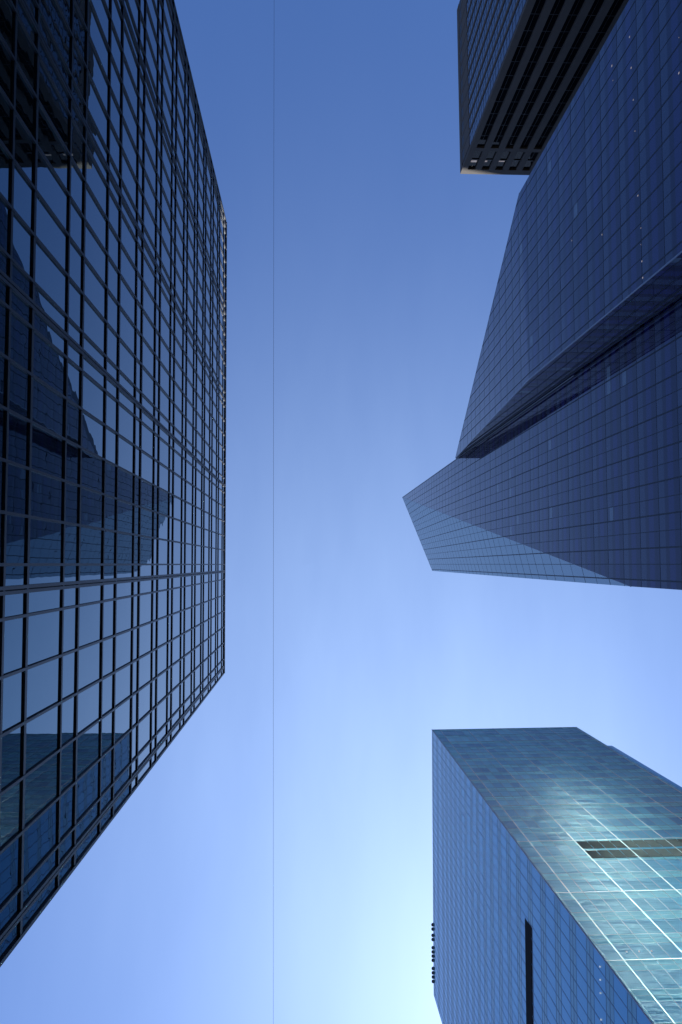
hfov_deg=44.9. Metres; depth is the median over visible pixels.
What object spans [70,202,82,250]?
window pane
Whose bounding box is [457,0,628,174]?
stone tower
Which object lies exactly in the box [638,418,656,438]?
window pane
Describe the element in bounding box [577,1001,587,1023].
window pane
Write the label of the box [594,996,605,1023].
window pane
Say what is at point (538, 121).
window pane
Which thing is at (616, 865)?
window pane
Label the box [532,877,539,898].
window pane
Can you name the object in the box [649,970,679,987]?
window pane
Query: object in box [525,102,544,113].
window pane
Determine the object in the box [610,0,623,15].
window pane
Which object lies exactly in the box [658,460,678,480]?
window pane
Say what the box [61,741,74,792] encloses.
window pane
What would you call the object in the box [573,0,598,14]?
window pane
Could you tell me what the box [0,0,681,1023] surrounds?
sky
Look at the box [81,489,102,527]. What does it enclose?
window pane
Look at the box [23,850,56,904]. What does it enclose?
window pane
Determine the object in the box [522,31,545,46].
window pane
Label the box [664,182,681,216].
window pane
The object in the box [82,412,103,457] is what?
window pane
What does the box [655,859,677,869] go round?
window pane
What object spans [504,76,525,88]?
window pane
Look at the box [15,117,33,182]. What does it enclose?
window pane
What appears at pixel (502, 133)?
window pane
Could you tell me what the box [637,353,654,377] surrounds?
window pane
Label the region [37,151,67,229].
window pane
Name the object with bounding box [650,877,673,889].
window pane
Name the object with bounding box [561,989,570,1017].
window pane
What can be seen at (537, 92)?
window pane
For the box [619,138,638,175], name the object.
window pane
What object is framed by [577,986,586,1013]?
window pane
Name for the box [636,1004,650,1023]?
window pane
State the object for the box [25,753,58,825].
window pane
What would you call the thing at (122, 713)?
window pane
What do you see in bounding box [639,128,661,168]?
window pane
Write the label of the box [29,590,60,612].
window pane
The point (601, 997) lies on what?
window pane
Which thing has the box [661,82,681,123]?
window pane
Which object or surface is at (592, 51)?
window pane
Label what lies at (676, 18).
window pane
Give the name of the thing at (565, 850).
window pane
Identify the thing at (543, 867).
window pane
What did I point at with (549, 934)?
window pane
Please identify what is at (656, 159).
window pane
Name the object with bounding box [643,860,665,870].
window pane
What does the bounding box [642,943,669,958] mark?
window pane
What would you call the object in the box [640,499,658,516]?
window pane
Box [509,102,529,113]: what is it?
window pane
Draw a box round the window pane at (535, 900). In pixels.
[532,890,540,913]
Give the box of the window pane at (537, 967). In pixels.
[533,955,541,980]
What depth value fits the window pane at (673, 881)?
98.40 m
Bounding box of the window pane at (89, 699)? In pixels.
[78,682,99,733]
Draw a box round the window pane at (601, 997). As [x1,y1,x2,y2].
[594,980,605,1010]
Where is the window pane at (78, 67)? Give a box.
[73,45,84,99]
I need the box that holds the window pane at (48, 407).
[32,378,63,436]
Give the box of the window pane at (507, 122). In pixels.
[504,114,523,124]
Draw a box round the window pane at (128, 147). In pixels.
[123,122,136,177]
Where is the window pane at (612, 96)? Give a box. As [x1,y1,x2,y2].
[600,83,616,120]
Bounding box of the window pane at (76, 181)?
[71,163,82,212]
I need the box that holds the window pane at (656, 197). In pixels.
[641,183,662,221]
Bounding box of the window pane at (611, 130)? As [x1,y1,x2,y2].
[601,114,617,151]
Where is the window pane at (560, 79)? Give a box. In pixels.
[553,77,575,89]
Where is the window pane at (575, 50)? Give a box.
[567,48,590,62]
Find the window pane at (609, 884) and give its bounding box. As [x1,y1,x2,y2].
[599,879,621,890]
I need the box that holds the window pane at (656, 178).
[640,164,662,202]
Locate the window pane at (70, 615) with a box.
[63,608,76,652]
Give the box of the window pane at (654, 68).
[638,55,659,99]
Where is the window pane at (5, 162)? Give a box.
[0,146,10,202]
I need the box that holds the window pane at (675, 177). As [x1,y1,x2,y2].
[663,162,681,197]
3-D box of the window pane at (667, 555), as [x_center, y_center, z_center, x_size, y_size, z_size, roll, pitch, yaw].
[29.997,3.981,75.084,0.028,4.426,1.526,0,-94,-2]
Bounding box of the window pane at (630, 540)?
[623,533,639,548]
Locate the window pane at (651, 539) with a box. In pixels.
[640,532,658,547]
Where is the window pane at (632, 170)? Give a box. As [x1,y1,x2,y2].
[620,155,638,192]
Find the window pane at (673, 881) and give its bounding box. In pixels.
[663,877,681,888]
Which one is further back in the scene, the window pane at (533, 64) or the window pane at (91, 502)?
the window pane at (533, 64)
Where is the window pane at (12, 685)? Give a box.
[2,672,22,731]
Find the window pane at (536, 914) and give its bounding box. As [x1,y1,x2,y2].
[532,903,540,926]
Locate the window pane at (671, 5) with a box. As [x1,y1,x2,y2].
[659,0,680,32]
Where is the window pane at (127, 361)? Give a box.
[120,341,134,383]
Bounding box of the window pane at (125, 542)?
[117,533,132,563]
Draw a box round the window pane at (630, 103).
[618,87,637,126]
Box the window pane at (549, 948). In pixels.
[546,937,554,962]
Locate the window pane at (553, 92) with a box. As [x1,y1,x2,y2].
[547,90,567,102]
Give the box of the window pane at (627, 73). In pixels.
[618,53,636,94]
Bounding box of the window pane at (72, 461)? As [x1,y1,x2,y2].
[66,443,78,483]
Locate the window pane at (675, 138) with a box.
[662,122,681,160]
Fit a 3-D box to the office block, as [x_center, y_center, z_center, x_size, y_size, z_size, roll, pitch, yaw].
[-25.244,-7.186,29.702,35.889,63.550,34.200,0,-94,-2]
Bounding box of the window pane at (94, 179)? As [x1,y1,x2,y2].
[86,151,106,215]
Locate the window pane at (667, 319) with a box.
[654,307,674,334]
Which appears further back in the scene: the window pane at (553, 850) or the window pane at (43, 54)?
the window pane at (553, 850)
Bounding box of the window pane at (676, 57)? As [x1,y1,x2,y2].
[660,42,681,86]
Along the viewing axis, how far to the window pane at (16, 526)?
17.60 m
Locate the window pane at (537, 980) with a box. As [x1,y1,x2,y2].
[533,968,541,993]
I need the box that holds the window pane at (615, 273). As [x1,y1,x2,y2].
[604,261,620,291]
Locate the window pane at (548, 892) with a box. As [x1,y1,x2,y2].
[545,882,553,905]
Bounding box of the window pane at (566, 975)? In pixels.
[561,961,569,986]
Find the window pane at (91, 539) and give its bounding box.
[80,527,101,562]
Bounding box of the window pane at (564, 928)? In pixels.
[560,916,569,941]
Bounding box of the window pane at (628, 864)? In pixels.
[619,860,640,870]
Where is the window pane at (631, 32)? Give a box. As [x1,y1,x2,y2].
[617,18,635,62]
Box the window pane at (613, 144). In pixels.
[601,131,618,166]
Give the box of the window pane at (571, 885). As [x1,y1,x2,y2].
[561,880,581,891]
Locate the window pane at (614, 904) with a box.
[603,899,626,910]
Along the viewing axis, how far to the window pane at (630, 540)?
84.11 m
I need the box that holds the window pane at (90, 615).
[79,603,100,646]
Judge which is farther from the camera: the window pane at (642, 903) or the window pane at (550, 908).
the window pane at (550, 908)
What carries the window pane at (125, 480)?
in the office block
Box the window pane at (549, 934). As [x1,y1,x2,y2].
[546,924,554,947]
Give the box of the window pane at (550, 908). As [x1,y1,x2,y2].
[545,895,554,920]
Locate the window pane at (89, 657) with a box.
[78,642,100,690]
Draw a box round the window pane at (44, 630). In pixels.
[28,611,60,665]
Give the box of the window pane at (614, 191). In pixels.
[602,180,619,212]
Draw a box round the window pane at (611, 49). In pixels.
[599,35,615,74]
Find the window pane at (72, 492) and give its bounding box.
[65,483,78,523]
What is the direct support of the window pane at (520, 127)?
in the stone tower at (524, 66)
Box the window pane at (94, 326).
[84,299,104,352]
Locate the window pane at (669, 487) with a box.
[658,478,678,497]
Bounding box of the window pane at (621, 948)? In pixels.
[612,944,637,959]
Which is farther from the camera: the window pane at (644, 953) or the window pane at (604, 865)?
the window pane at (604, 865)
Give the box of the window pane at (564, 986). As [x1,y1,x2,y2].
[561,975,570,1002]
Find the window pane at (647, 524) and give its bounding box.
[640,515,658,532]
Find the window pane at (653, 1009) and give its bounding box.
[640,1002,671,1022]
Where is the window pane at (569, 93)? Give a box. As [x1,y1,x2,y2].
[562,91,572,102]
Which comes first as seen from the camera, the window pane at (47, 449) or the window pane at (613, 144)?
the window pane at (47, 449)
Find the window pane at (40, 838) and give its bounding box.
[23,801,57,880]
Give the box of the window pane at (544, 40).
[539,32,563,46]
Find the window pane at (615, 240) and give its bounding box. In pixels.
[603,229,620,259]
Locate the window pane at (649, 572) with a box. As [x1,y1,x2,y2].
[641,565,659,579]
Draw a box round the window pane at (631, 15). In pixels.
[617,3,635,46]
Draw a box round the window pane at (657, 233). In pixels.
[641,220,663,256]
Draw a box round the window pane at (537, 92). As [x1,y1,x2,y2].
[531,90,551,101]
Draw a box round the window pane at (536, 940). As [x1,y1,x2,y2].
[533,929,540,952]
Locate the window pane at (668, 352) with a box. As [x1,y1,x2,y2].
[655,341,675,367]
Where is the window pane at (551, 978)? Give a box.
[546,964,555,991]
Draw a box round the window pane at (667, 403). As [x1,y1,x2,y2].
[656,391,676,414]
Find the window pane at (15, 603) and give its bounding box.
[5,593,24,616]
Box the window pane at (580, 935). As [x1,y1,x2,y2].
[576,924,585,949]
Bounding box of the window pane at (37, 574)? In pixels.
[29,566,61,583]
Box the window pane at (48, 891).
[22,877,55,930]
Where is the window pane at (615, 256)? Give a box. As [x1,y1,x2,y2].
[604,244,620,274]
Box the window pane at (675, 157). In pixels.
[663,142,681,179]
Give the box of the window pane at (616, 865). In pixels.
[607,861,627,871]
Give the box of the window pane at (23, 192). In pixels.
[14,165,32,229]
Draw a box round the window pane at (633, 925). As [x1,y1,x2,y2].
[622,920,646,933]
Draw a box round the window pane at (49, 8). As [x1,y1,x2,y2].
[41,0,70,68]
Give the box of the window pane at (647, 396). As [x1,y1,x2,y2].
[637,386,655,407]
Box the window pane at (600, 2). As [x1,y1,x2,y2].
[592,0,617,15]
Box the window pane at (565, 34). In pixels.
[557,32,581,47]
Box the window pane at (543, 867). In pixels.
[535,862,552,873]
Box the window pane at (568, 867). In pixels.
[558,862,578,872]
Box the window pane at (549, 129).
[544,126,552,136]
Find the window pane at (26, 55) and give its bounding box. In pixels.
[17,21,35,90]
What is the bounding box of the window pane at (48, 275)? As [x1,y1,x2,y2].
[35,241,66,312]
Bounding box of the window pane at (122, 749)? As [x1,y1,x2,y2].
[114,732,130,779]
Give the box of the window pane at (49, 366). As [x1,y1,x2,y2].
[33,333,64,395]
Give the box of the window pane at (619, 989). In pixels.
[613,973,626,1006]
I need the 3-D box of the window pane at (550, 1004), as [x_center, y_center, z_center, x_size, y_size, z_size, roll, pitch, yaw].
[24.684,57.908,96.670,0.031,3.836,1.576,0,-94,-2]
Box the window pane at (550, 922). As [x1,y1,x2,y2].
[545,909,554,934]
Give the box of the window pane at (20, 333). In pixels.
[10,313,29,370]
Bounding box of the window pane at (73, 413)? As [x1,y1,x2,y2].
[67,402,79,444]
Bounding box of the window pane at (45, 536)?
[30,519,62,562]
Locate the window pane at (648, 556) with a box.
[641,548,659,563]
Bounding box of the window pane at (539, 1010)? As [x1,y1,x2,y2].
[534,995,541,1020]
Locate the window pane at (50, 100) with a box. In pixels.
[39,62,68,149]
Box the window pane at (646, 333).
[636,321,653,347]
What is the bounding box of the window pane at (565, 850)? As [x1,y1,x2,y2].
[557,846,575,855]
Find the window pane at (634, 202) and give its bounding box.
[620,189,639,224]
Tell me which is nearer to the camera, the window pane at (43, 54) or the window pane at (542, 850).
the window pane at (43, 54)
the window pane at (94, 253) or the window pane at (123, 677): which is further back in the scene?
the window pane at (123, 677)
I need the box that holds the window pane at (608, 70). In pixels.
[600,51,616,90]
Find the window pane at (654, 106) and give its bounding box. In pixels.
[638,91,660,133]
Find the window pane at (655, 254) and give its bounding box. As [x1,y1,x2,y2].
[642,238,663,273]
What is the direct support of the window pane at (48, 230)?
in the office block
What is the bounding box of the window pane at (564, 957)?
[561,946,569,971]
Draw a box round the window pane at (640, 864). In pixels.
[631,860,652,870]
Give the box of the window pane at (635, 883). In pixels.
[624,878,647,889]
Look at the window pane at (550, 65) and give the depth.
138.80 m
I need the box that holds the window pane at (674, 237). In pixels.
[664,222,681,253]
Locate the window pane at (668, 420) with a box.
[657,409,677,431]
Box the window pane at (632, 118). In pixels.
[619,103,637,143]
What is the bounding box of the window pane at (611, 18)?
[601,16,614,32]
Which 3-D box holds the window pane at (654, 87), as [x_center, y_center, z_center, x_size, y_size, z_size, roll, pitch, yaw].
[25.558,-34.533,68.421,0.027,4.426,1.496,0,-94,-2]
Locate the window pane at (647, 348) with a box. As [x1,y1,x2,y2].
[636,337,654,361]
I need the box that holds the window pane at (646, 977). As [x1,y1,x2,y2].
[634,971,662,988]
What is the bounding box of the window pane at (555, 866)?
[547,862,565,872]
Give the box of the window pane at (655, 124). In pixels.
[639,109,660,152]
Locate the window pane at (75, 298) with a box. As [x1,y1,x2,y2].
[69,282,81,327]
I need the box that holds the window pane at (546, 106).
[541,103,560,114]
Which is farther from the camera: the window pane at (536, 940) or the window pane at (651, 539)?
the window pane at (536, 940)
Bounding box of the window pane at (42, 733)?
[26,705,58,771]
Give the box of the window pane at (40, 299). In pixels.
[35,287,65,330]
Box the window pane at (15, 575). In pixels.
[5,566,25,585]
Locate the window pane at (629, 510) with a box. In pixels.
[623,502,639,518]
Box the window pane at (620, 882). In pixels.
[612,878,634,890]
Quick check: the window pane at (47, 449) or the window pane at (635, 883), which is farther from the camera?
the window pane at (635, 883)
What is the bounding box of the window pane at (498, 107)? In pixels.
[494,102,513,113]
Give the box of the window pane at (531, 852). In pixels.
[522,847,539,856]
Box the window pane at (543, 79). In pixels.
[537,77,558,89]
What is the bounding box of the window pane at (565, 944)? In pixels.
[560,931,569,956]
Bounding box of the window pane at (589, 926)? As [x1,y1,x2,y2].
[578,921,602,934]
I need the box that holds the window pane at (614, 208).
[603,195,619,228]
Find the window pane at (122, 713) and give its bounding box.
[115,698,130,742]
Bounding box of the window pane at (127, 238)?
[121,216,135,265]
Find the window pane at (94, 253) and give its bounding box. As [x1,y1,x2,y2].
[85,225,105,283]
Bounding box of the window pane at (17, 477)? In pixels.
[7,464,26,514]
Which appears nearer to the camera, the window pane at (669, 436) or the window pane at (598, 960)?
the window pane at (669, 436)
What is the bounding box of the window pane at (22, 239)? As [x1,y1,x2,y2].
[12,214,31,275]
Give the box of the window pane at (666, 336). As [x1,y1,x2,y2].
[655,323,674,350]
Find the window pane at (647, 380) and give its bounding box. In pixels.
[637,369,654,392]
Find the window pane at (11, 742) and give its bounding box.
[1,726,21,790]
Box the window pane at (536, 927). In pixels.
[532,915,540,939]
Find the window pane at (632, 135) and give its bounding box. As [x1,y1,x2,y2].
[619,121,637,159]
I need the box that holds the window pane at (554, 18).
[547,15,571,30]
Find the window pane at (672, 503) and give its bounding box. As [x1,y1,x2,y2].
[659,495,679,513]
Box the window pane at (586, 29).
[583,16,608,31]
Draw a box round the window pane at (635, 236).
[621,224,640,258]
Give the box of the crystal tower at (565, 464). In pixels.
[402,0,681,589]
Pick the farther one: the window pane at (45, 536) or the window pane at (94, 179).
the window pane at (94, 179)
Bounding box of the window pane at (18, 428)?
[8,413,27,465]
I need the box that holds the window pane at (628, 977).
[616,971,645,988]
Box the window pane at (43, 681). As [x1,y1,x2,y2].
[27,658,59,718]
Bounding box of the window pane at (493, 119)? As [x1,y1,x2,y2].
[489,114,508,124]
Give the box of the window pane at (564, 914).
[560,902,568,925]
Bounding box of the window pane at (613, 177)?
[602,163,618,197]
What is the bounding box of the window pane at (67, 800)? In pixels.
[60,786,73,839]
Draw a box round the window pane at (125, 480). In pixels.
[118,468,133,502]
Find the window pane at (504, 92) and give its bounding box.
[499,89,518,101]
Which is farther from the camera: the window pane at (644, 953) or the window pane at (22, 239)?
the window pane at (644, 953)
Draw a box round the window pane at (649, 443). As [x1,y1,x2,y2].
[638,433,656,453]
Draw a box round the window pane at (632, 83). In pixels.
[618,69,636,111]
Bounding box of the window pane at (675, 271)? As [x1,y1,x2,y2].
[651,266,681,284]
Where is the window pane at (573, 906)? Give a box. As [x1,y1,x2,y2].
[563,900,583,912]
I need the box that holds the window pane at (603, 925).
[594,920,616,933]
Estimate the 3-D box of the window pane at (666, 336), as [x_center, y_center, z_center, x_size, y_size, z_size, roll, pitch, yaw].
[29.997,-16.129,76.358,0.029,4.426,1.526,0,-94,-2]
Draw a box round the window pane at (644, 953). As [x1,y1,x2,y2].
[627,943,654,958]
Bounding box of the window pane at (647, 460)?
[639,450,656,469]
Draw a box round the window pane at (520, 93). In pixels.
[515,90,535,101]
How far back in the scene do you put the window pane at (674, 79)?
64.16 m
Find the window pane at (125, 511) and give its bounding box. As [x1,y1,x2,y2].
[118,501,132,532]
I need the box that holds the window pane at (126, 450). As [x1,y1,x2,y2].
[118,437,133,472]
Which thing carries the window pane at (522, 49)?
in the stone tower at (524, 66)
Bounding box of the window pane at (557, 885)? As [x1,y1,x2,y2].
[547,880,567,891]
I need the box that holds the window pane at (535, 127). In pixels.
[529,126,548,136]
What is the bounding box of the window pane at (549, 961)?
[546,950,555,977]
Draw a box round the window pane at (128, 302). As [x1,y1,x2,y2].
[121,278,135,323]
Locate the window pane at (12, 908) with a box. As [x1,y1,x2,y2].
[0,893,18,932]
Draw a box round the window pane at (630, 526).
[623,518,639,533]
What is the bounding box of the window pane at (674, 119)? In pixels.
[662,102,681,142]
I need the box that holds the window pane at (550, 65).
[543,63,565,76]
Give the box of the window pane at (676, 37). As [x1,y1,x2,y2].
[660,21,681,68]
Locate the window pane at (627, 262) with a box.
[621,242,640,274]
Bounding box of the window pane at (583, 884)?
[574,879,594,891]
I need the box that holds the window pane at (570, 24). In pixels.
[564,15,589,31]
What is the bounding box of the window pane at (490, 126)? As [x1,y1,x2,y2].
[485,125,503,135]
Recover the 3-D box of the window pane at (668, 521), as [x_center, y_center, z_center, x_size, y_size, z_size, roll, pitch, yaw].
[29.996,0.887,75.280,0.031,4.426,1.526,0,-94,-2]
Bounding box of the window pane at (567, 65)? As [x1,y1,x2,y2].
[560,63,582,76]
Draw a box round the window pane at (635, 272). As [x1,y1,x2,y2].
[622,260,641,291]
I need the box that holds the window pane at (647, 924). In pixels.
[636,919,661,932]
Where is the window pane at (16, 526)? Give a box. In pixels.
[6,515,26,562]
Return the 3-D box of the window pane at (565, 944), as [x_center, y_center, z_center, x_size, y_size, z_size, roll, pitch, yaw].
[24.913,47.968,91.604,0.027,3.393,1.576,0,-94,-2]
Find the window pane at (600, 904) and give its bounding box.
[590,899,612,911]
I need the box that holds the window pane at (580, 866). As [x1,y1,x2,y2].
[571,861,590,872]
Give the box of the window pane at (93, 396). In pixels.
[83,374,103,422]
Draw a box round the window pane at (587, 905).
[577,900,598,911]
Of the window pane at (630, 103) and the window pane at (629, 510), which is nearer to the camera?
the window pane at (630, 103)
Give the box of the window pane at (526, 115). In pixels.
[520,114,538,125]
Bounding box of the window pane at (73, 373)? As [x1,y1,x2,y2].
[68,361,79,405]
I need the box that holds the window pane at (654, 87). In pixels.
[638,73,659,116]
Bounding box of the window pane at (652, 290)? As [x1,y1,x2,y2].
[632,285,666,301]
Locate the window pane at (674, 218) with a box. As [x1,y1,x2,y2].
[664,202,681,236]
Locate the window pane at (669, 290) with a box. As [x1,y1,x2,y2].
[648,285,681,301]
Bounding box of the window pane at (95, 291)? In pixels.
[85,261,105,317]
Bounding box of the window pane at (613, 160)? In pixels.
[602,146,618,181]
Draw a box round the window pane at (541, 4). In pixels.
[535,0,559,13]
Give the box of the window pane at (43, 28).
[40,16,69,87]
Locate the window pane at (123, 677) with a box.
[115,665,130,705]
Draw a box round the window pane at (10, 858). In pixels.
[0,837,19,906]
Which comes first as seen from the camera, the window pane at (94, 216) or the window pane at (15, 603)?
the window pane at (15, 603)
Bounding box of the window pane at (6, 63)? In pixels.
[0,40,12,102]
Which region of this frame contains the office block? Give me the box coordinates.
[0,0,226,966]
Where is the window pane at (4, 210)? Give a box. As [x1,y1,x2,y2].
[0,198,9,253]
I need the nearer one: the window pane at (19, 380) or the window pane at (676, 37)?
the window pane at (19, 380)
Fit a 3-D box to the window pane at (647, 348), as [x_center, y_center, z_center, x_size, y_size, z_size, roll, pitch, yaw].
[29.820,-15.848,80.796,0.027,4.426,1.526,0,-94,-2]
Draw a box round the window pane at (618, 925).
[607,920,632,933]
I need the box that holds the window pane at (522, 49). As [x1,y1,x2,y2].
[516,47,538,61]
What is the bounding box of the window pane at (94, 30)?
[89,2,108,79]
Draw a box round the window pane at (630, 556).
[624,549,640,563]
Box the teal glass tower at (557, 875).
[431,727,681,1023]
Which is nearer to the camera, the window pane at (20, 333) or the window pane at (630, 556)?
the window pane at (20, 333)
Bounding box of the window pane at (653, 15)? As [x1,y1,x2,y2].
[637,0,657,48]
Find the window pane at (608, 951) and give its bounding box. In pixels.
[597,944,622,959]
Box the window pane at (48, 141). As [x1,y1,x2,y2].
[38,107,68,189]
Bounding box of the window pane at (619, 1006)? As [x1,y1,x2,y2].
[614,991,626,1023]
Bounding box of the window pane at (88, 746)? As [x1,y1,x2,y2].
[77,722,99,777]
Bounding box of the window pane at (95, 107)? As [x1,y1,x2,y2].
[88,76,107,147]
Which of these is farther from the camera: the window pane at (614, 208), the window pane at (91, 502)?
the window pane at (614, 208)
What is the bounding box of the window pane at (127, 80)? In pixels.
[123,60,137,119]
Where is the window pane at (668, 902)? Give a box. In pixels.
[658,897,681,909]
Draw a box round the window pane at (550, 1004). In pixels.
[547,993,555,1019]
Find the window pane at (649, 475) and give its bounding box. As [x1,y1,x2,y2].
[639,466,657,485]
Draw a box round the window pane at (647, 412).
[638,401,655,423]
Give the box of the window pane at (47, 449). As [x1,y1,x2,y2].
[32,425,63,478]
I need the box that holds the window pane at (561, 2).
[554,0,578,14]
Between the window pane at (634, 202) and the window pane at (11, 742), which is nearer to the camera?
the window pane at (11, 742)
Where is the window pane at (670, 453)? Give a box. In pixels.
[657,443,678,464]
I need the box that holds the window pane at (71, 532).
[65,524,77,562]
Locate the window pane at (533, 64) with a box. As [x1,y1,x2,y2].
[526,62,548,75]
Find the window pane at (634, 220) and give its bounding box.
[621,207,639,241]
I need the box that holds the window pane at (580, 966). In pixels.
[576,954,586,982]
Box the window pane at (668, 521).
[659,513,679,530]
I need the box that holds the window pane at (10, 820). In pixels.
[0,781,20,848]
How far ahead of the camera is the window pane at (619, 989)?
75.41 m
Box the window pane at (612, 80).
[600,67,616,106]
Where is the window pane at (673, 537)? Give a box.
[660,530,680,546]
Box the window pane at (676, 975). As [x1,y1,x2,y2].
[666,970,681,987]
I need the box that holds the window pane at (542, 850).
[535,846,551,855]
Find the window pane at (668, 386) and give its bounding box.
[656,375,676,399]
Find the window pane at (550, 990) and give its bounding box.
[546,977,555,1005]
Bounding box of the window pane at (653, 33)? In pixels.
[637,19,658,65]
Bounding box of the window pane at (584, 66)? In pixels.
[577,63,587,76]
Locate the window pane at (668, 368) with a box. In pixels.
[656,357,675,382]
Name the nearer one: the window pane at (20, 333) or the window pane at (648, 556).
the window pane at (20, 333)
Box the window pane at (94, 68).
[88,40,108,111]
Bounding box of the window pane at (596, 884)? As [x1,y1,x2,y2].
[586,879,607,890]
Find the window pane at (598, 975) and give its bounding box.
[593,962,605,993]
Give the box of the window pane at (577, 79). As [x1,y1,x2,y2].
[569,77,579,89]
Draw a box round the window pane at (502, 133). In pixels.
[500,125,517,135]
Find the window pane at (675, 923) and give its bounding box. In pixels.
[665,918,681,931]
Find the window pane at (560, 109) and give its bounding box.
[556,103,565,114]
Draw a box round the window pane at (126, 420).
[119,405,133,442]
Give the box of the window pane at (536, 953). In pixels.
[533,942,540,965]
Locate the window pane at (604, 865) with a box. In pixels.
[595,861,615,871]
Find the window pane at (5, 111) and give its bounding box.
[0,93,11,152]
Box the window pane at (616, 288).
[604,278,621,306]
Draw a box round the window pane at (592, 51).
[584,49,595,62]
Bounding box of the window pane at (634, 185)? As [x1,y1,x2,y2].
[620,173,639,209]
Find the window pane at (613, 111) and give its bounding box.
[601,98,617,136]
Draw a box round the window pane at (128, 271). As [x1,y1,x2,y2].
[121,247,135,295]
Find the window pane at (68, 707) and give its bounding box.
[62,696,74,744]
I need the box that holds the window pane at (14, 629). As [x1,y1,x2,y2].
[4,617,24,673]
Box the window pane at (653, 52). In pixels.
[637,36,658,82]
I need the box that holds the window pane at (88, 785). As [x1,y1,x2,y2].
[76,762,98,821]
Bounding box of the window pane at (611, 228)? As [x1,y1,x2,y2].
[603,212,619,244]
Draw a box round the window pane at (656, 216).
[641,201,662,238]
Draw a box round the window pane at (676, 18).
[659,2,681,50]
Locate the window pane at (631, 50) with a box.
[617,36,635,78]
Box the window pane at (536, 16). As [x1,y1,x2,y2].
[528,14,552,30]
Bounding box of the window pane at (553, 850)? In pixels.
[545,846,563,855]
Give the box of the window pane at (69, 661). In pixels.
[62,652,75,698]
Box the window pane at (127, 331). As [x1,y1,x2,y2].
[120,309,134,353]
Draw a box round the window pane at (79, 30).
[74,4,85,60]
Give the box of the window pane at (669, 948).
[658,942,681,957]
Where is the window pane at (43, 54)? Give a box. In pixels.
[40,42,69,110]
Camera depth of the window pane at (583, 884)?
97.76 m
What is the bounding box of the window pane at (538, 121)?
[534,115,554,125]
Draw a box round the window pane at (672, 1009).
[659,1001,681,1021]
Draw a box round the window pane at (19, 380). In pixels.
[9,363,28,418]
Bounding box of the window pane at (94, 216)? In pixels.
[86,187,106,248]
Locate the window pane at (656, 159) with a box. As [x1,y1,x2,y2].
[640,146,661,186]
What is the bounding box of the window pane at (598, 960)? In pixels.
[593,947,604,975]
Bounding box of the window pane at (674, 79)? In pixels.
[661,61,681,105]
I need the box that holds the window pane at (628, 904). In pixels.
[617,899,640,910]
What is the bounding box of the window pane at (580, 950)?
[576,939,585,964]
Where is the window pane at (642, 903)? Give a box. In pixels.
[631,898,654,910]
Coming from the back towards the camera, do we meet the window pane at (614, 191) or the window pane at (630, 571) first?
the window pane at (630, 571)
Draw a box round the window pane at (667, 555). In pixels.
[660,548,680,563]
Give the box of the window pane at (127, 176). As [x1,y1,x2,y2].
[122,154,136,207]
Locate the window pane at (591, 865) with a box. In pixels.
[582,861,602,871]
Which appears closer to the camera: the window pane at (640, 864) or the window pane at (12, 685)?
the window pane at (12, 685)
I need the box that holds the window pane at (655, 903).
[644,898,668,909]
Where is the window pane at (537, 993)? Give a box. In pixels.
[533,980,541,1006]
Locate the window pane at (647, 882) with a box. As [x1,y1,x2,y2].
[637,878,661,889]
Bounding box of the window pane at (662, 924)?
[651,919,676,932]
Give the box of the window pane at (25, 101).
[16,69,34,136]
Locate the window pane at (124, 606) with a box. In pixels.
[116,597,131,633]
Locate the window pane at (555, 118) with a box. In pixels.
[550,115,558,125]
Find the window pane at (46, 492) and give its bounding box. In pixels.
[31,472,62,520]
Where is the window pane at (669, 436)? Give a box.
[657,426,677,447]
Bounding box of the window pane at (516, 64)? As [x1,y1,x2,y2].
[510,62,531,75]
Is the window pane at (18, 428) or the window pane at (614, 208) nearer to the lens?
the window pane at (18, 428)
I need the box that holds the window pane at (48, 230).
[36,196,66,271]
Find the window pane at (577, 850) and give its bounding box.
[568,846,586,854]
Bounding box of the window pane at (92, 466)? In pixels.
[82,450,102,492]
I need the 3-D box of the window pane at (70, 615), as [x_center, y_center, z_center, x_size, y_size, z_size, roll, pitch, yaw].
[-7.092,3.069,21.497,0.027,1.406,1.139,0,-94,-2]
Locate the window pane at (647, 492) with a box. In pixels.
[639,483,657,500]
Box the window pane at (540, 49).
[533,47,555,61]
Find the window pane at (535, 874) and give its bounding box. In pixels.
[532,865,539,885]
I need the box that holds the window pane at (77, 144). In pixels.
[72,123,83,175]
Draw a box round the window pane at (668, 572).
[660,565,681,580]
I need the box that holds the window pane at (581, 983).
[576,969,586,997]
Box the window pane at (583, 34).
[575,32,599,47]
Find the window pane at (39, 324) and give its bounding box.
[34,313,64,353]
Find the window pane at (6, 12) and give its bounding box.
[0,0,13,52]
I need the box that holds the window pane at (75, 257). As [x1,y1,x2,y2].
[70,241,81,289]
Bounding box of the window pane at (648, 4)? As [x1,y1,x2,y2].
[636,0,655,31]
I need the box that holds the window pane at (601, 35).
[593,33,604,47]
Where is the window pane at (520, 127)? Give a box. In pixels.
[514,126,533,135]
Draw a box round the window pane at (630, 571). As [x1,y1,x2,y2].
[624,565,640,578]
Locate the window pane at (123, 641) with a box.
[116,631,131,669]
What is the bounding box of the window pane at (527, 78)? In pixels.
[521,76,541,88]
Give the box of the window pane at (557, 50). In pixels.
[550,48,573,62]

